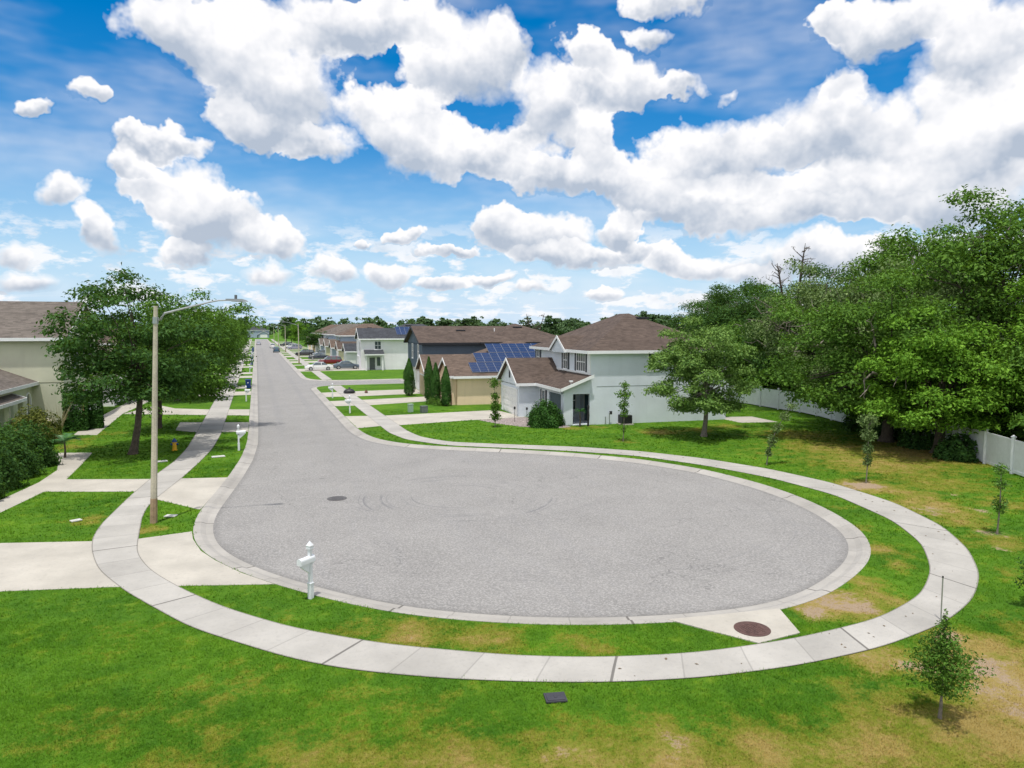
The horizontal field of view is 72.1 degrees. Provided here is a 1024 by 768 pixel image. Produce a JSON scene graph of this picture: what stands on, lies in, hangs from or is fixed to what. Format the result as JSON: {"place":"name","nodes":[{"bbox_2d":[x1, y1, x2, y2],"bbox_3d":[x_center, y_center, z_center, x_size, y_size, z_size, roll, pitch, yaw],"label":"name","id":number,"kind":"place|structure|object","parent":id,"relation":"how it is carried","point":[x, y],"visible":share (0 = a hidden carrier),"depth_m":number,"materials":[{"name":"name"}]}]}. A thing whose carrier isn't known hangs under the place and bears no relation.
{"place":"outdoors","nodes":[
{"label":"outdoors","id":0,"kind":"place"},
{"bbox_2d":[0,453,91,512],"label":"path","id":1,"kind":"structure","parent":0,"point":[71,462],"depth_m":33.70,"materials":[{"name":"concrete"}]},
{"bbox_2d":[74,400,147,434],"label":"path","id":2,"kind":"structure","parent":0,"point":[111,416],"depth_m":58.64,"materials":[{"name":"concrete"}]},
{"bbox_2d":[88,391,104,428],"bbox_3d":[-30.386,1.883,51.303,1.191,2.823,1.301,-2,5,-26],"label":"clipped hedge","id":3,"kind":"object","parent":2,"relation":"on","point":[96,417],"visible":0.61,"depth_m":50.96,"materials":[{"name":"green plant"}]},
{"bbox_2d":[44,477,226,509],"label":"driveway","id":4,"kind":"structure","parent":0,"point":[196,493],"depth_m":32.21,"materials":[{"name":"concrete"}]},
{"bbox_2d":[0,531,272,591],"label":"driveway","id":5,"kind":"structure","parent":0,"point":[178,559],"depth_m":21.64,"materials":[{"name":"concrete"}]},
{"bbox_2d":[104,339,251,521],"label":"sidewalk","id":6,"kind":"structure","parent":0,"point":[135,504],"depth_m":39.01,"materials":[{"name":"concrete"}]},
{"bbox_2d":[125,406,249,414],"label":"driveway","id":7,"kind":"structure","parent":0,"point":[175,411],"depth_m":61.41,"materials":[{"name":"concrete"}]},
{"bbox_2d":[176,422,248,431],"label":"driveway","id":8,"kind":"structure","parent":0,"point":[195,426],"depth_m":52.09,"materials":[{"name":"concrete"}]},
{"bbox_2d":[246,326,268,337],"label":"house","id":9,"kind":"structure","parent":0,"point":[261,332],"depth_m":511.25,"materials":[{"name":"white paint"}]},
{"bbox_2d":[271,339,331,379],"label":"sidewalk","id":10,"kind":"structure","parent":0,"point":[319,374],"depth_m":139.68,"materials":[{"name":"concrete"}]},
{"bbox_2d":[307,324,338,349],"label":"house","id":11,"kind":"structure","parent":0,"point":[325,329],"depth_m":238.34,"materials":[{"name":"beige paint"}]},
{"bbox_2d":[298,368,359,371],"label":"driveway","id":12,"kind":"structure","parent":0,"point":[335,369],"depth_m":123.08,"materials":[{"name":"concrete"}]},
{"bbox_2d":[304,362,332,370],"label":"parked car","id":13,"kind":"object","parent":12,"relation":"on","point":[319,365],"visible":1,"depth_m":120.22,"materials":[{"name":"white paint"}]},
{"bbox_2d":[332,361,358,368],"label":"parked car","id":14,"kind":"object","parent":12,"relation":"on","point":[344,364],"visible":0.89,"depth_m":123.98,"materials":[{"name":"grey paint"}]},
{"bbox_2d":[317,356,341,363],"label":"parked car","id":15,"kind":"object","parent":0,"point":[332,359],"visible":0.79,"depth_m":138.86,"materials":[{"name":"red paint"}]},
{"bbox_2d":[318,324,359,349],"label":"house","id":16,"kind":"structure","parent":0,"point":[330,334],"depth_m":191.24,"materials":[{"name":"brown paint"}]},
{"bbox_2d":[328,324,382,355],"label":"house","id":17,"kind":"structure","parent":0,"point":[347,335],"depth_m":163.21,"materials":[{"name":"brown paint"}]},
{"bbox_2d":[330,386,397,425],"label":"sidewalk","id":18,"kind":"structure","parent":0,"point":[376,416],"depth_m":62.86,"materials":[{"name":"concrete"}]},
{"bbox_2d":[322,389,419,396],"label":"driveway","id":19,"kind":"structure","parent":0,"point":[372,393],"depth_m":78.20,"materials":[{"name":"concrete"}]},
{"bbox_2d":[330,397,426,405],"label":"driveway","id":20,"kind":"structure","parent":0,"point":[386,401],"depth_m":69.72,"materials":[{"name":"concrete"}]},
{"bbox_2d":[345,410,518,427],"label":"driveway","id":21,"kind":"structure","parent":0,"point":[364,421],"depth_m":57.30,"materials":[{"name":"concrete"}]},
{"bbox_2d":[0,329,1023,767],"bbox_3d":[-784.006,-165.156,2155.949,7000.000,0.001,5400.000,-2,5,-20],"label":"ground","id":22,"kind":"structure","parent":0,"point":[816,609],"depth_m":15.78,"materials":[{"name":"green plant"}]},
{"bbox_2d":[0,434,29,495],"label":"hedge shrub","id":23,"kind":"object","parent":22,"relation":"on","point":[10,474],"visible":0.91,"depth_m":31.81,"materials":[{"name":"green plant"}]},
{"bbox_2d":[0,423,46,479],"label":"hedge shrub","id":24,"kind":"object","parent":22,"relation":"on","point":[22,450],"visible":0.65,"depth_m":34.29,"materials":[{"name":"green plant"}]},
{"bbox_2d":[2,418,62,468],"bbox_3d":[-25.646,3.097,36.962,3.580,2.686,3.432,-2,5,-20],"label":"hedge shrub","id":25,"kind":"object","parent":22,"relation":"on","point":[47,447],"visible":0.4,"depth_m":36.99,"materials":[{"name":"green plant"}]},
{"bbox_2d":[6,403,64,442],"bbox_3d":[-30.029,2.536,44.144,3.539,2.680,3.261,-2,5,-20],"label":"hedge shrub","id":26,"kind":"object","parent":22,"relation":"on","point":[38,417],"visible":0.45,"depth_m":44.03,"materials":[{"name":"green plant"}]},
{"bbox_2d":[0,301,98,426],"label":"house","id":27,"kind":"structure","parent":22,"relation":"on","point":[27,373],"depth_m":50.80,"materials":[{"name":"beige paint"}]},
{"bbox_2d":[44,401,71,432],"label":"ornamental grass","id":28,"kind":"object","parent":22,"relation":"on","point":[63,421],"depth_m":48.84,"materials":[{"name":"plant"}]},
{"bbox_2d":[52,433,80,457],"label":"palm","id":29,"kind":"object","parent":22,"relation":"on","point":[66,435],"visible":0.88,"depth_m":39.57,"materials":[{"name":"green plant"}]},
{"bbox_2d":[61,391,89,431],"bbox_3d":[-30.997,1.881,50.013,1.723,3.017,1.312,-2,5,-26],"label":"clipped hedge","id":30,"kind":"object","parent":22,"relation":"on","point":[76,419],"visible":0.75,"depth_m":49.67,"materials":[{"name":"green plant"}]},
{"bbox_2d":[99,373,128,406],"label":"house","id":31,"kind":"structure","parent":22,"relation":"on","point":[108,404],"depth_m":65.48,"materials":[{"name":"white paint"}]},
{"bbox_2d":[31,262,233,454],"bbox_3d":[-21.515,-1.370,40.504,10.236,11.190,9.728,-2,5,-20],"label":"street tree","id":32,"kind":"object","parent":22,"relation":"on","point":[122,360],"visible":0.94,"depth_m":39.17,"materials":[{"name":"green plant"}]},
{"bbox_2d":[98,288,271,428],"bbox_3d":[-22.989,-1.726,50.394,11.249,10.234,10.871,-2,5,-20],"label":"street tree","id":33,"kind":"object","parent":22,"relation":"on","point":[203,389],"visible":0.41,"depth_m":49.75,"materials":[{"name":"green plant"}]},
{"bbox_2d":[150,295,247,523],"bbox_3d":[-11.748,0.988,26.453,3.332,8.760,0.264,2,4,-14],"label":"street lamp","id":34,"kind":"object","parent":22,"relation":"on","point":[153,494],"visible":0.96,"depth_m":26.07,"materials":[{"name":"metal"}]},
{"bbox_2d":[197,310,252,377],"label":"street tree","id":35,"kind":"object","parent":22,"relation":"on","point":[242,343],"visible":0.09,"depth_m":86.81,"materials":[{"name":"green plant"}]},
{"bbox_2d":[236,424,245,450],"bbox_3d":[-16.150,3.163,41.971,0.525,1.600,0.165,-2,5,-20],"label":"mailbox","id":36,"kind":"object","parent":22,"relation":"on","point":[240,433],"visible":1,"depth_m":41.90,"materials":[{"name":"white plastic"}]},
{"bbox_2d":[288,318,309,340],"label":"oak tree","id":37,"kind":"object","parent":22,"relation":"on","point":[294,330],"visible":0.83,"depth_m":276.77,"materials":[{"name":"green plant"}]},
{"bbox_2d":[297,541,314,599],"bbox_3d":[-5.500,5.013,18.840,0.165,1.600,0.525,2,5,28],"label":"mailbox","id":38,"kind":"object","parent":22,"relation":"on","point":[305,563],"visible":1,"depth_m":18.90,"materials":[{"name":"white plastic"}]},
{"bbox_2d":[299,327,325,352],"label":"street tree","id":39,"kind":"object","parent":22,"relation":"on","point":[312,338],"visible":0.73,"depth_m":201.77,"materials":[{"name":"green plant"}]},
{"bbox_2d":[323,339,335,355],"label":"house","id":40,"kind":"structure","parent":22,"relation":"on","point":[325,345],"depth_m":175.80,"materials":[{"name":"beige paint"}]},
{"bbox_2d":[334,341,356,360],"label":"house","id":41,"kind":"structure","parent":22,"relation":"on","point":[338,348],"depth_m":149.53,"materials":[{"name":"beige paint"}]},
{"bbox_2d":[342,343,356,363],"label":"house","id":42,"kind":"structure","parent":22,"relation":"on","point":[349,350],"depth_m":136.73,"materials":[{"name":"white paint"}]},
{"bbox_2d":[354,324,426,370],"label":"house","id":43,"kind":"structure","parent":22,"relation":"on","point":[382,348],"depth_m":122.81,"materials":[{"name":"white paint"}]},
{"bbox_2d":[369,357,375,369],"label":"door","id":44,"kind":"structure","parent":43,"relation":"in","point":[372,360],"depth_m":122.02,"materials":[{"name":"metal"}]},
{"bbox_2d":[110,315,692,335],"bbox_3d":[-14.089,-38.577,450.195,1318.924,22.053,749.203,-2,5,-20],"label":"woodland","id":45,"kind":"object","parent":22,"relation":"on","point":[319,322],"visible":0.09,"depth_m":603.65,"materials":[{"name":"green plant"}]},
{"bbox_2d":[403,358,415,395],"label":"cypress","id":46,"kind":"object","parent":22,"relation":"on","point":[409,382],"visible":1,"depth_m":75.21,"materials":[{"name":"green plant"}]},
{"bbox_2d":[410,316,432,325],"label":"woodland tree","id":47,"kind":"object","parent":22,"relation":"on","point":[422,318],"visible":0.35,"depth_m":211.96,"materials":[{"name":"green plant"}]},
{"bbox_2d":[423,356,432,399],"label":"cypress","id":48,"kind":"object","parent":22,"relation":"on","point":[428,370],"visible":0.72,"depth_m":69.54,"materials":[{"name":"green plant"}]},
{"bbox_2d":[430,362,440,400],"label":"cypress","id":49,"kind":"object","parent":22,"relation":"on","point":[435,385],"visible":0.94,"depth_m":67.77,"materials":[{"name":"green plant"}]},
{"bbox_2d":[440,366,451,405],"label":"cypress","id":50,"kind":"object","parent":22,"relation":"on","point":[445,387],"visible":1,"depth_m":65.35,"materials":[{"name":"green plant"}]},
{"bbox_2d":[435,317,461,325],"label":"woodland tree","id":51,"kind":"object","parent":22,"relation":"on","point":[443,322],"visible":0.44,"depth_m":201.36,"materials":[{"name":"green plant"}]},
{"bbox_2d":[452,316,479,325],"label":"woodland tree","id":52,"kind":"object","parent":22,"relation":"on","point":[465,322],"visible":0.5,"depth_m":211.13,"materials":[{"name":"green plant"}]},
{"bbox_2d":[415,341,537,404],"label":"house","id":53,"kind":"structure","parent":22,"relation":"on","point":[471,375],"depth_m":68.48,"materials":[{"name":"beige paint"}]},
{"bbox_2d":[419,373,424,394],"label":"garage door","id":54,"kind":"structure","parent":53,"relation":"in","point":[421,383],"depth_m":77.12,"materials":[{"name":"beige metal"}]},
{"bbox_2d":[404,324,555,389],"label":"house","id":55,"kind":"structure","parent":22,"relation":"on","point":[420,340],"depth_m":82.20,"materials":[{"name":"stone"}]},
{"bbox_2d":[487,377,501,424],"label":"young tree","id":56,"kind":"object","parent":22,"relation":"on","point":[495,405],"visible":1,"depth_m":51.41,"materials":[{"name":"green plant"}]},
{"bbox_2d":[486,417,565,427],"bbox_3d":[0.866,3.030,53.913,5.300,0.060,6.600,-2,5,-20],"label":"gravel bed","id":57,"kind":"object","parent":22,"relation":"on","point":[515,422],"visible":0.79,"depth_m":54.30,"materials":[{"name":"gravel"}]},
{"bbox_2d":[527,398,564,428],"bbox_3d":[2.533,2.130,52.121,2.996,2.168,2.920,-2,5,-20],"label":"round shrub","id":58,"kind":"object","parent":57,"relation":"on","point":[543,415],"visible":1,"depth_m":51.55,"materials":[{"name":"green plant"}]},
{"bbox_2d":[543,692,567,702],"bbox_3d":[0.854,6.168,13.876,0.420,0.050,0.340,-1,5,-8],"label":"valve box","id":59,"kind":"object","parent":22,"relation":"on","point":[555,697],"visible":1,"depth_m":13.82,"materials":[{"name":"grey plastic"}]},
{"bbox_2d":[542,315,573,335],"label":"woodland tree","id":60,"kind":"object","parent":22,"relation":"on","point":[557,322],"visible":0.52,"depth_m":173.53,"materials":[{"name":"green plant"}]},
{"bbox_2d":[556,317,583,333],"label":"woodland tree","id":61,"kind":"object","parent":22,"relation":"on","point":[563,329],"visible":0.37,"depth_m":163.51,"materials":[{"name":"green plant"}]},
{"bbox_2d":[496,313,725,425],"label":"house","id":62,"kind":"structure","parent":22,"relation":"on","point":[593,365],"depth_m":54.84,"materials":[{"name":"white paint"}]},
{"bbox_2d":[502,384,517,415],"bbox_3d":[-0.196,1.330,60.429,0.120,2.270,4.840,-1,5,-16],"label":"garage door","id":63,"kind":"structure","parent":62,"relation":"in","point":[507,391],"depth_m":60.39,"materials":[{"name":"white metal"}]},
{"bbox_2d":[575,353,584,372],"bbox_3d":[5.331,-1.682,54.574,0.110,1.610,1.990,-1,5,-16],"label":"window","id":64,"kind":"structure","parent":62,"relation":"in","point":[580,358],"depth_m":54.65,"materials":[{"name":"white glass"}]},
{"bbox_2d":[583,394,588,420],"bbox_3d":[5.832,1.789,54.942,0.130,2.150,1.150,-1,5,-16],"label":"door","id":65,"kind":"structure","parent":62,"relation":"in","point":[586,396],"depth_m":55.10,"materials":[{"name":"metal"}]},
{"bbox_2d":[614,380,633,441],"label":"young tree","id":66,"kind":"object","parent":22,"relation":"on","point":[623,405],"visible":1,"depth_m":45.00,"materials":[{"name":"green plant"}]},
{"bbox_2d":[616,414,633,424],"bbox_3d":[8.567,2.671,53.324,1.000,0.770,0.960,-1,5,-16],"label":"air conditioner","id":67,"kind":"object","parent":22,"relation":"on","point":[626,420],"visible":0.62,"depth_m":53.00,"materials":[{"name":"metal"}]},
{"bbox_2d":[635,310,671,326],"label":"woodland tree","id":68,"kind":"object","parent":22,"relation":"on","point":[659,319],"visible":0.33,"depth_m":165.10,"materials":[{"name":"green plant"}]},
{"bbox_2d":[643,315,761,436],"bbox_3d":[12.957,-0.511,47.100,8.363,8.312,8.286,-2,5,-20],"label":"lawn tree","id":69,"kind":"object","parent":22,"relation":"on","point":[686,361],"visible":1,"depth_m":45.95,"materials":[{"name":"green plant"}]},
{"bbox_2d":[668,608,799,642],"bbox_3d":[5.613,5.979,17.150,3.126,0.104,1.695,-1,5,-13],"label":"drain apron","id":70,"kind":"object","parent":22,"relation":"on","point":[778,623],"visible":0.71,"depth_m":17.43,"materials":[{"name":"concrete"}]},
{"bbox_2d":[734,621,770,636],"bbox_3d":[5.816,5.934,17.050,0.860,0.050,0.860,-2,5,-20],"label":"manhole cover","id":71,"kind":"object","parent":70,"relation":"on","point":[750,628],"visible":1,"depth_m":17.01,"materials":[{"name":"metal"}]},
{"bbox_2d":[764,403,799,464],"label":"young tree","id":72,"kind":"object","parent":22,"relation":"on","point":[771,441],"visible":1,"depth_m":37.30,"materials":[{"name":"green plant"}]},
{"bbox_2d":[787,336,888,427],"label":"oak tree","id":73,"kind":"object","parent":22,"relation":"on","point":[822,370],"visible":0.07,"depth_m":51.86,"materials":[{"name":"green plant"}]},
{"bbox_2d":[735,262,983,442],"bbox_3d":[23.247,-1.930,45.945,15.081,11.415,15.697,-2,5,-20],"label":"oak tree","id":74,"kind":"object","parent":22,"relation":"on","point":[837,319],"visible":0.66,"depth_m":43.77,"materials":[{"name":"green plant"}]},
{"bbox_2d":[856,412,880,482],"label":"young tree","id":75,"kind":"object","parent":22,"relation":"on","point":[867,449],"visible":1,"depth_m":32.86,"materials":[{"name":"green plant"}]},
{"bbox_2d":[814,348,933,431],"bbox_3d":[24.779,0.440,48.378,8.732,6.196,8.195,-4,6,-43],"label":"oak tree","id":76,"kind":"object","parent":22,"relation":"on","point":[851,415],"visible":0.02,"depth_m":47.71,"materials":[{"name":"green plant"}]},
{"bbox_2d":[726,383,1023,475],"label":"vinyl fence","id":77,"kind":"object","parent":22,"relation":"on","point":[993,449],"visible":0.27,"depth_m":38.36,"materials":[{"name":"white plastic"}]},
{"bbox_2d":[843,304,1023,453],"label":"oak tree","id":78,"kind":"object","parent":22,"relation":"on","point":[908,361],"visible":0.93,"depth_m":38.80,"materials":[{"name":"green plant"}]},
{"bbox_2d":[890,608,995,719],"bbox_3d":[8.034,5.218,13.093,1.404,2.156,1.434,-4,6,-40],"label":"young tree","id":79,"kind":"object","parent":22,"relation":"on","point":[945,669],"visible":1,"depth_m":12.97,"materials":[{"name":"green plant"}]},
{"bbox_2d":[990,462,1012,534],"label":"young tree","id":80,"kind":"object","parent":22,"relation":"on","point":[996,502],"visible":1,"depth_m":24.77,"materials":[{"name":"green plant"}]},
{"bbox_2d":[0,0,1023,328],"label":"sky","id":81,"kind":"structure","parent":0,"point":[393,161],"materials":[{"name":"blue"}]},
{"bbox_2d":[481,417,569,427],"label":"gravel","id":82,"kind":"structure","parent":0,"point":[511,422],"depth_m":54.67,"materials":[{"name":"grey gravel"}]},
{"bbox_2d":[213,339,848,616],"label":"road","id":83,"kind":"structure","parent":0,"point":[509,534],"depth_m":26.09,"materials":[{"name":"grey asphalt"}]},
{"bbox_2d":[193,339,870,624],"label":"kerb","id":84,"kind":"structure","parent":83,"relation":"on","point":[854,562],"depth_m":23.49,"materials":[{"name":"concrete"}]},
{"bbox_2d":[92,425,978,681],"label":"sidewalk","id":85,"kind":"structure","parent":0,"point":[119,561],"depth_m":16.87,"materials":[{"name":"concrete"}]},
{"bbox_2d":[725,417,775,422],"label":"path","id":86,"kind":"structure","parent":0,"point":[746,419],"depth_m":56.09,"materials":[{"name":"concrete"}]},
{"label":"forest floor","id":87,"kind":"structure","parent":0,"visible":0},
{"bbox_2d":[667,299,743,333],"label":"oak tree","id":88,"kind":"object","parent":87,"relation":"on","point":[675,322],"visible":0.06,"depth_m":90.49,"materials":[{"name":"green plant"}]},
{"bbox_2d":[671,281,775,336],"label":"oak tree","id":89,"kind":"object","parent":87,"relation":"on","point":[728,314],"visible":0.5,"depth_m":79.27,"materials":[{"name":"green plant"}]},
{"bbox_2d":[688,281,770,330],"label":"oak tree","id":90,"kind":"object","parent":87,"relation":"on","point":[709,298],"visible":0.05,"depth_m":94.27,"materials":[{"name":"green plant"}]},
{"bbox_2d":[718,315,778,379],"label":"oak tree","id":91,"kind":"object","parent":87,"relation":"on","point":[735,327],"visible":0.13,"depth_m":71.61,"materials":[{"name":"green plant"}]},
{"bbox_2d":[737,281,794,332],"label":"oak tree","id":92,"kind":"object","parent":87,"relation":"on","point":[771,288],"visible":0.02,"depth_m":80.38,"materials":[{"name":"green plant"}]},
{"bbox_2d":[766,373,798,391],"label":"oak tree","id":93,"kind":"object","parent":87,"relation":"on","point":[774,387],"visible":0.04,"depth_m":64.37,"materials":[{"name":"green plant"}]},
{"bbox_2d":[760,243,815,356],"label":"dead tree","id":94,"kind":"object","parent":87,"relation":"on","point":[780,282],"visible":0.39,"depth_m":65.93,"materials":[{"name":"brown plant"}]},
{"bbox_2d":[733,262,853,388],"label":"oak tree","id":95,"kind":"object","parent":87,"relation":"on","point":[760,359],"visible":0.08,"depth_m":65.66,"materials":[{"name":"green plant"}]},
{"bbox_2d":[737,255,878,379],"bbox_3d":[25.997,-4.290,61.391,13.157,13.681,12.236,-4,6,-41],"label":"oak tree","id":96,"kind":"object","parent":87,"relation":"on","point":[807,303],"visible":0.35,"depth_m":60.59,"materials":[{"name":"green plant"}]},
{"bbox_2d":[841,414,866,432],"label":"wild shrub","id":97,"kind":"object","parent":87,"relation":"on","point":[847,425],"visible":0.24,"depth_m":49.84,"materials":[{"name":"green plant"}]},
{"bbox_2d":[778,254,972,376],"bbox_3d":[29.014,-3.338,54.228,14.952,12.906,13.904,1,5,8],"label":"oak tree","id":98,"kind":"object","parent":87,"relation":"on","point":[854,297],"visible":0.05,"depth_m":53.49,"materials":[{"name":"green plant"}]},
{"bbox_2d":[856,416,902,439],"bbox_3d":[24.942,2.595,46.974,3.630,2.130,3.090,-2,5,-20],"label":"wild shrub","id":99,"kind":"object","parent":87,"relation":"on","point":[878,428],"visible":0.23,"depth_m":46.32,"materials":[{"name":"green plant"}]},
{"bbox_2d":[837,247,948,300],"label":"oak tree","id":100,"kind":"object","parent":87,"relation":"on","point":[884,268],"visible":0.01,"depth_m":63.24,"materials":[{"name":"green plant"}]},
{"bbox_2d":[897,424,934,449],"bbox_3d":[25.155,2.999,43.081,3.128,1.949,2.792,-2,5,-20],"label":"wild shrub","id":101,"kind":"object","parent":87,"relation":"on","point":[913,438],"visible":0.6,"depth_m":42.52,"materials":[{"name":"green plant"}]},
{"bbox_2d":[825,219,1022,332],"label":"oak tree","id":102,"kind":"object","parent":87,"relation":"on","point":[869,261],"visible":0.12,"depth_m":55.60,"materials":[{"name":"green plant"}]},
{"bbox_2d":[861,261,1023,385],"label":"oak tree","id":103,"kind":"object","parent":87,"relation":"on","point":[943,296],"visible":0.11,"depth_m":47.21,"materials":[{"name":"green plant"}]},
{"bbox_2d":[877,184,1023,432],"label":"oak tree","id":104,"kind":"object","parent":87,"relation":"on","point":[993,252],"visible":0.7,"depth_m":45.88,"materials":[{"name":"green plant"}]},
{"bbox_2d":[931,431,979,462],"bbox_3d":[24.871,3.448,39.190,2.730,1.679,2.639,-2,5,-20],"label":"wild shrub","id":105,"kind":"object","parent":87,"relation":"on","point":[952,447],"visible":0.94,"depth_m":38.64,"materials":[{"name":"green plant"}]},
{"bbox_2d":[952,275,1023,395],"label":"oak tree","id":106,"kind":"object","parent":87,"relation":"on","point":[1019,327],"visible":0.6,"depth_m":40.25,"materials":[{"name":"green plant"}]},
{"bbox_2d":[965,400,1023,441],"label":"oak tree","id":107,"kind":"object","parent":87,"relation":"on","point":[1017,432],"visible":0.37,"depth_m":39.57,"materials":[{"name":"green plant"}]},
{"bbox_2d":[999,345,1023,428],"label":"oak tree","id":108,"kind":"object","parent":87,"relation":"on","point":[1019,361],"visible":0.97,"depth_m":36.94,"materials":[{"name":"green plant"}]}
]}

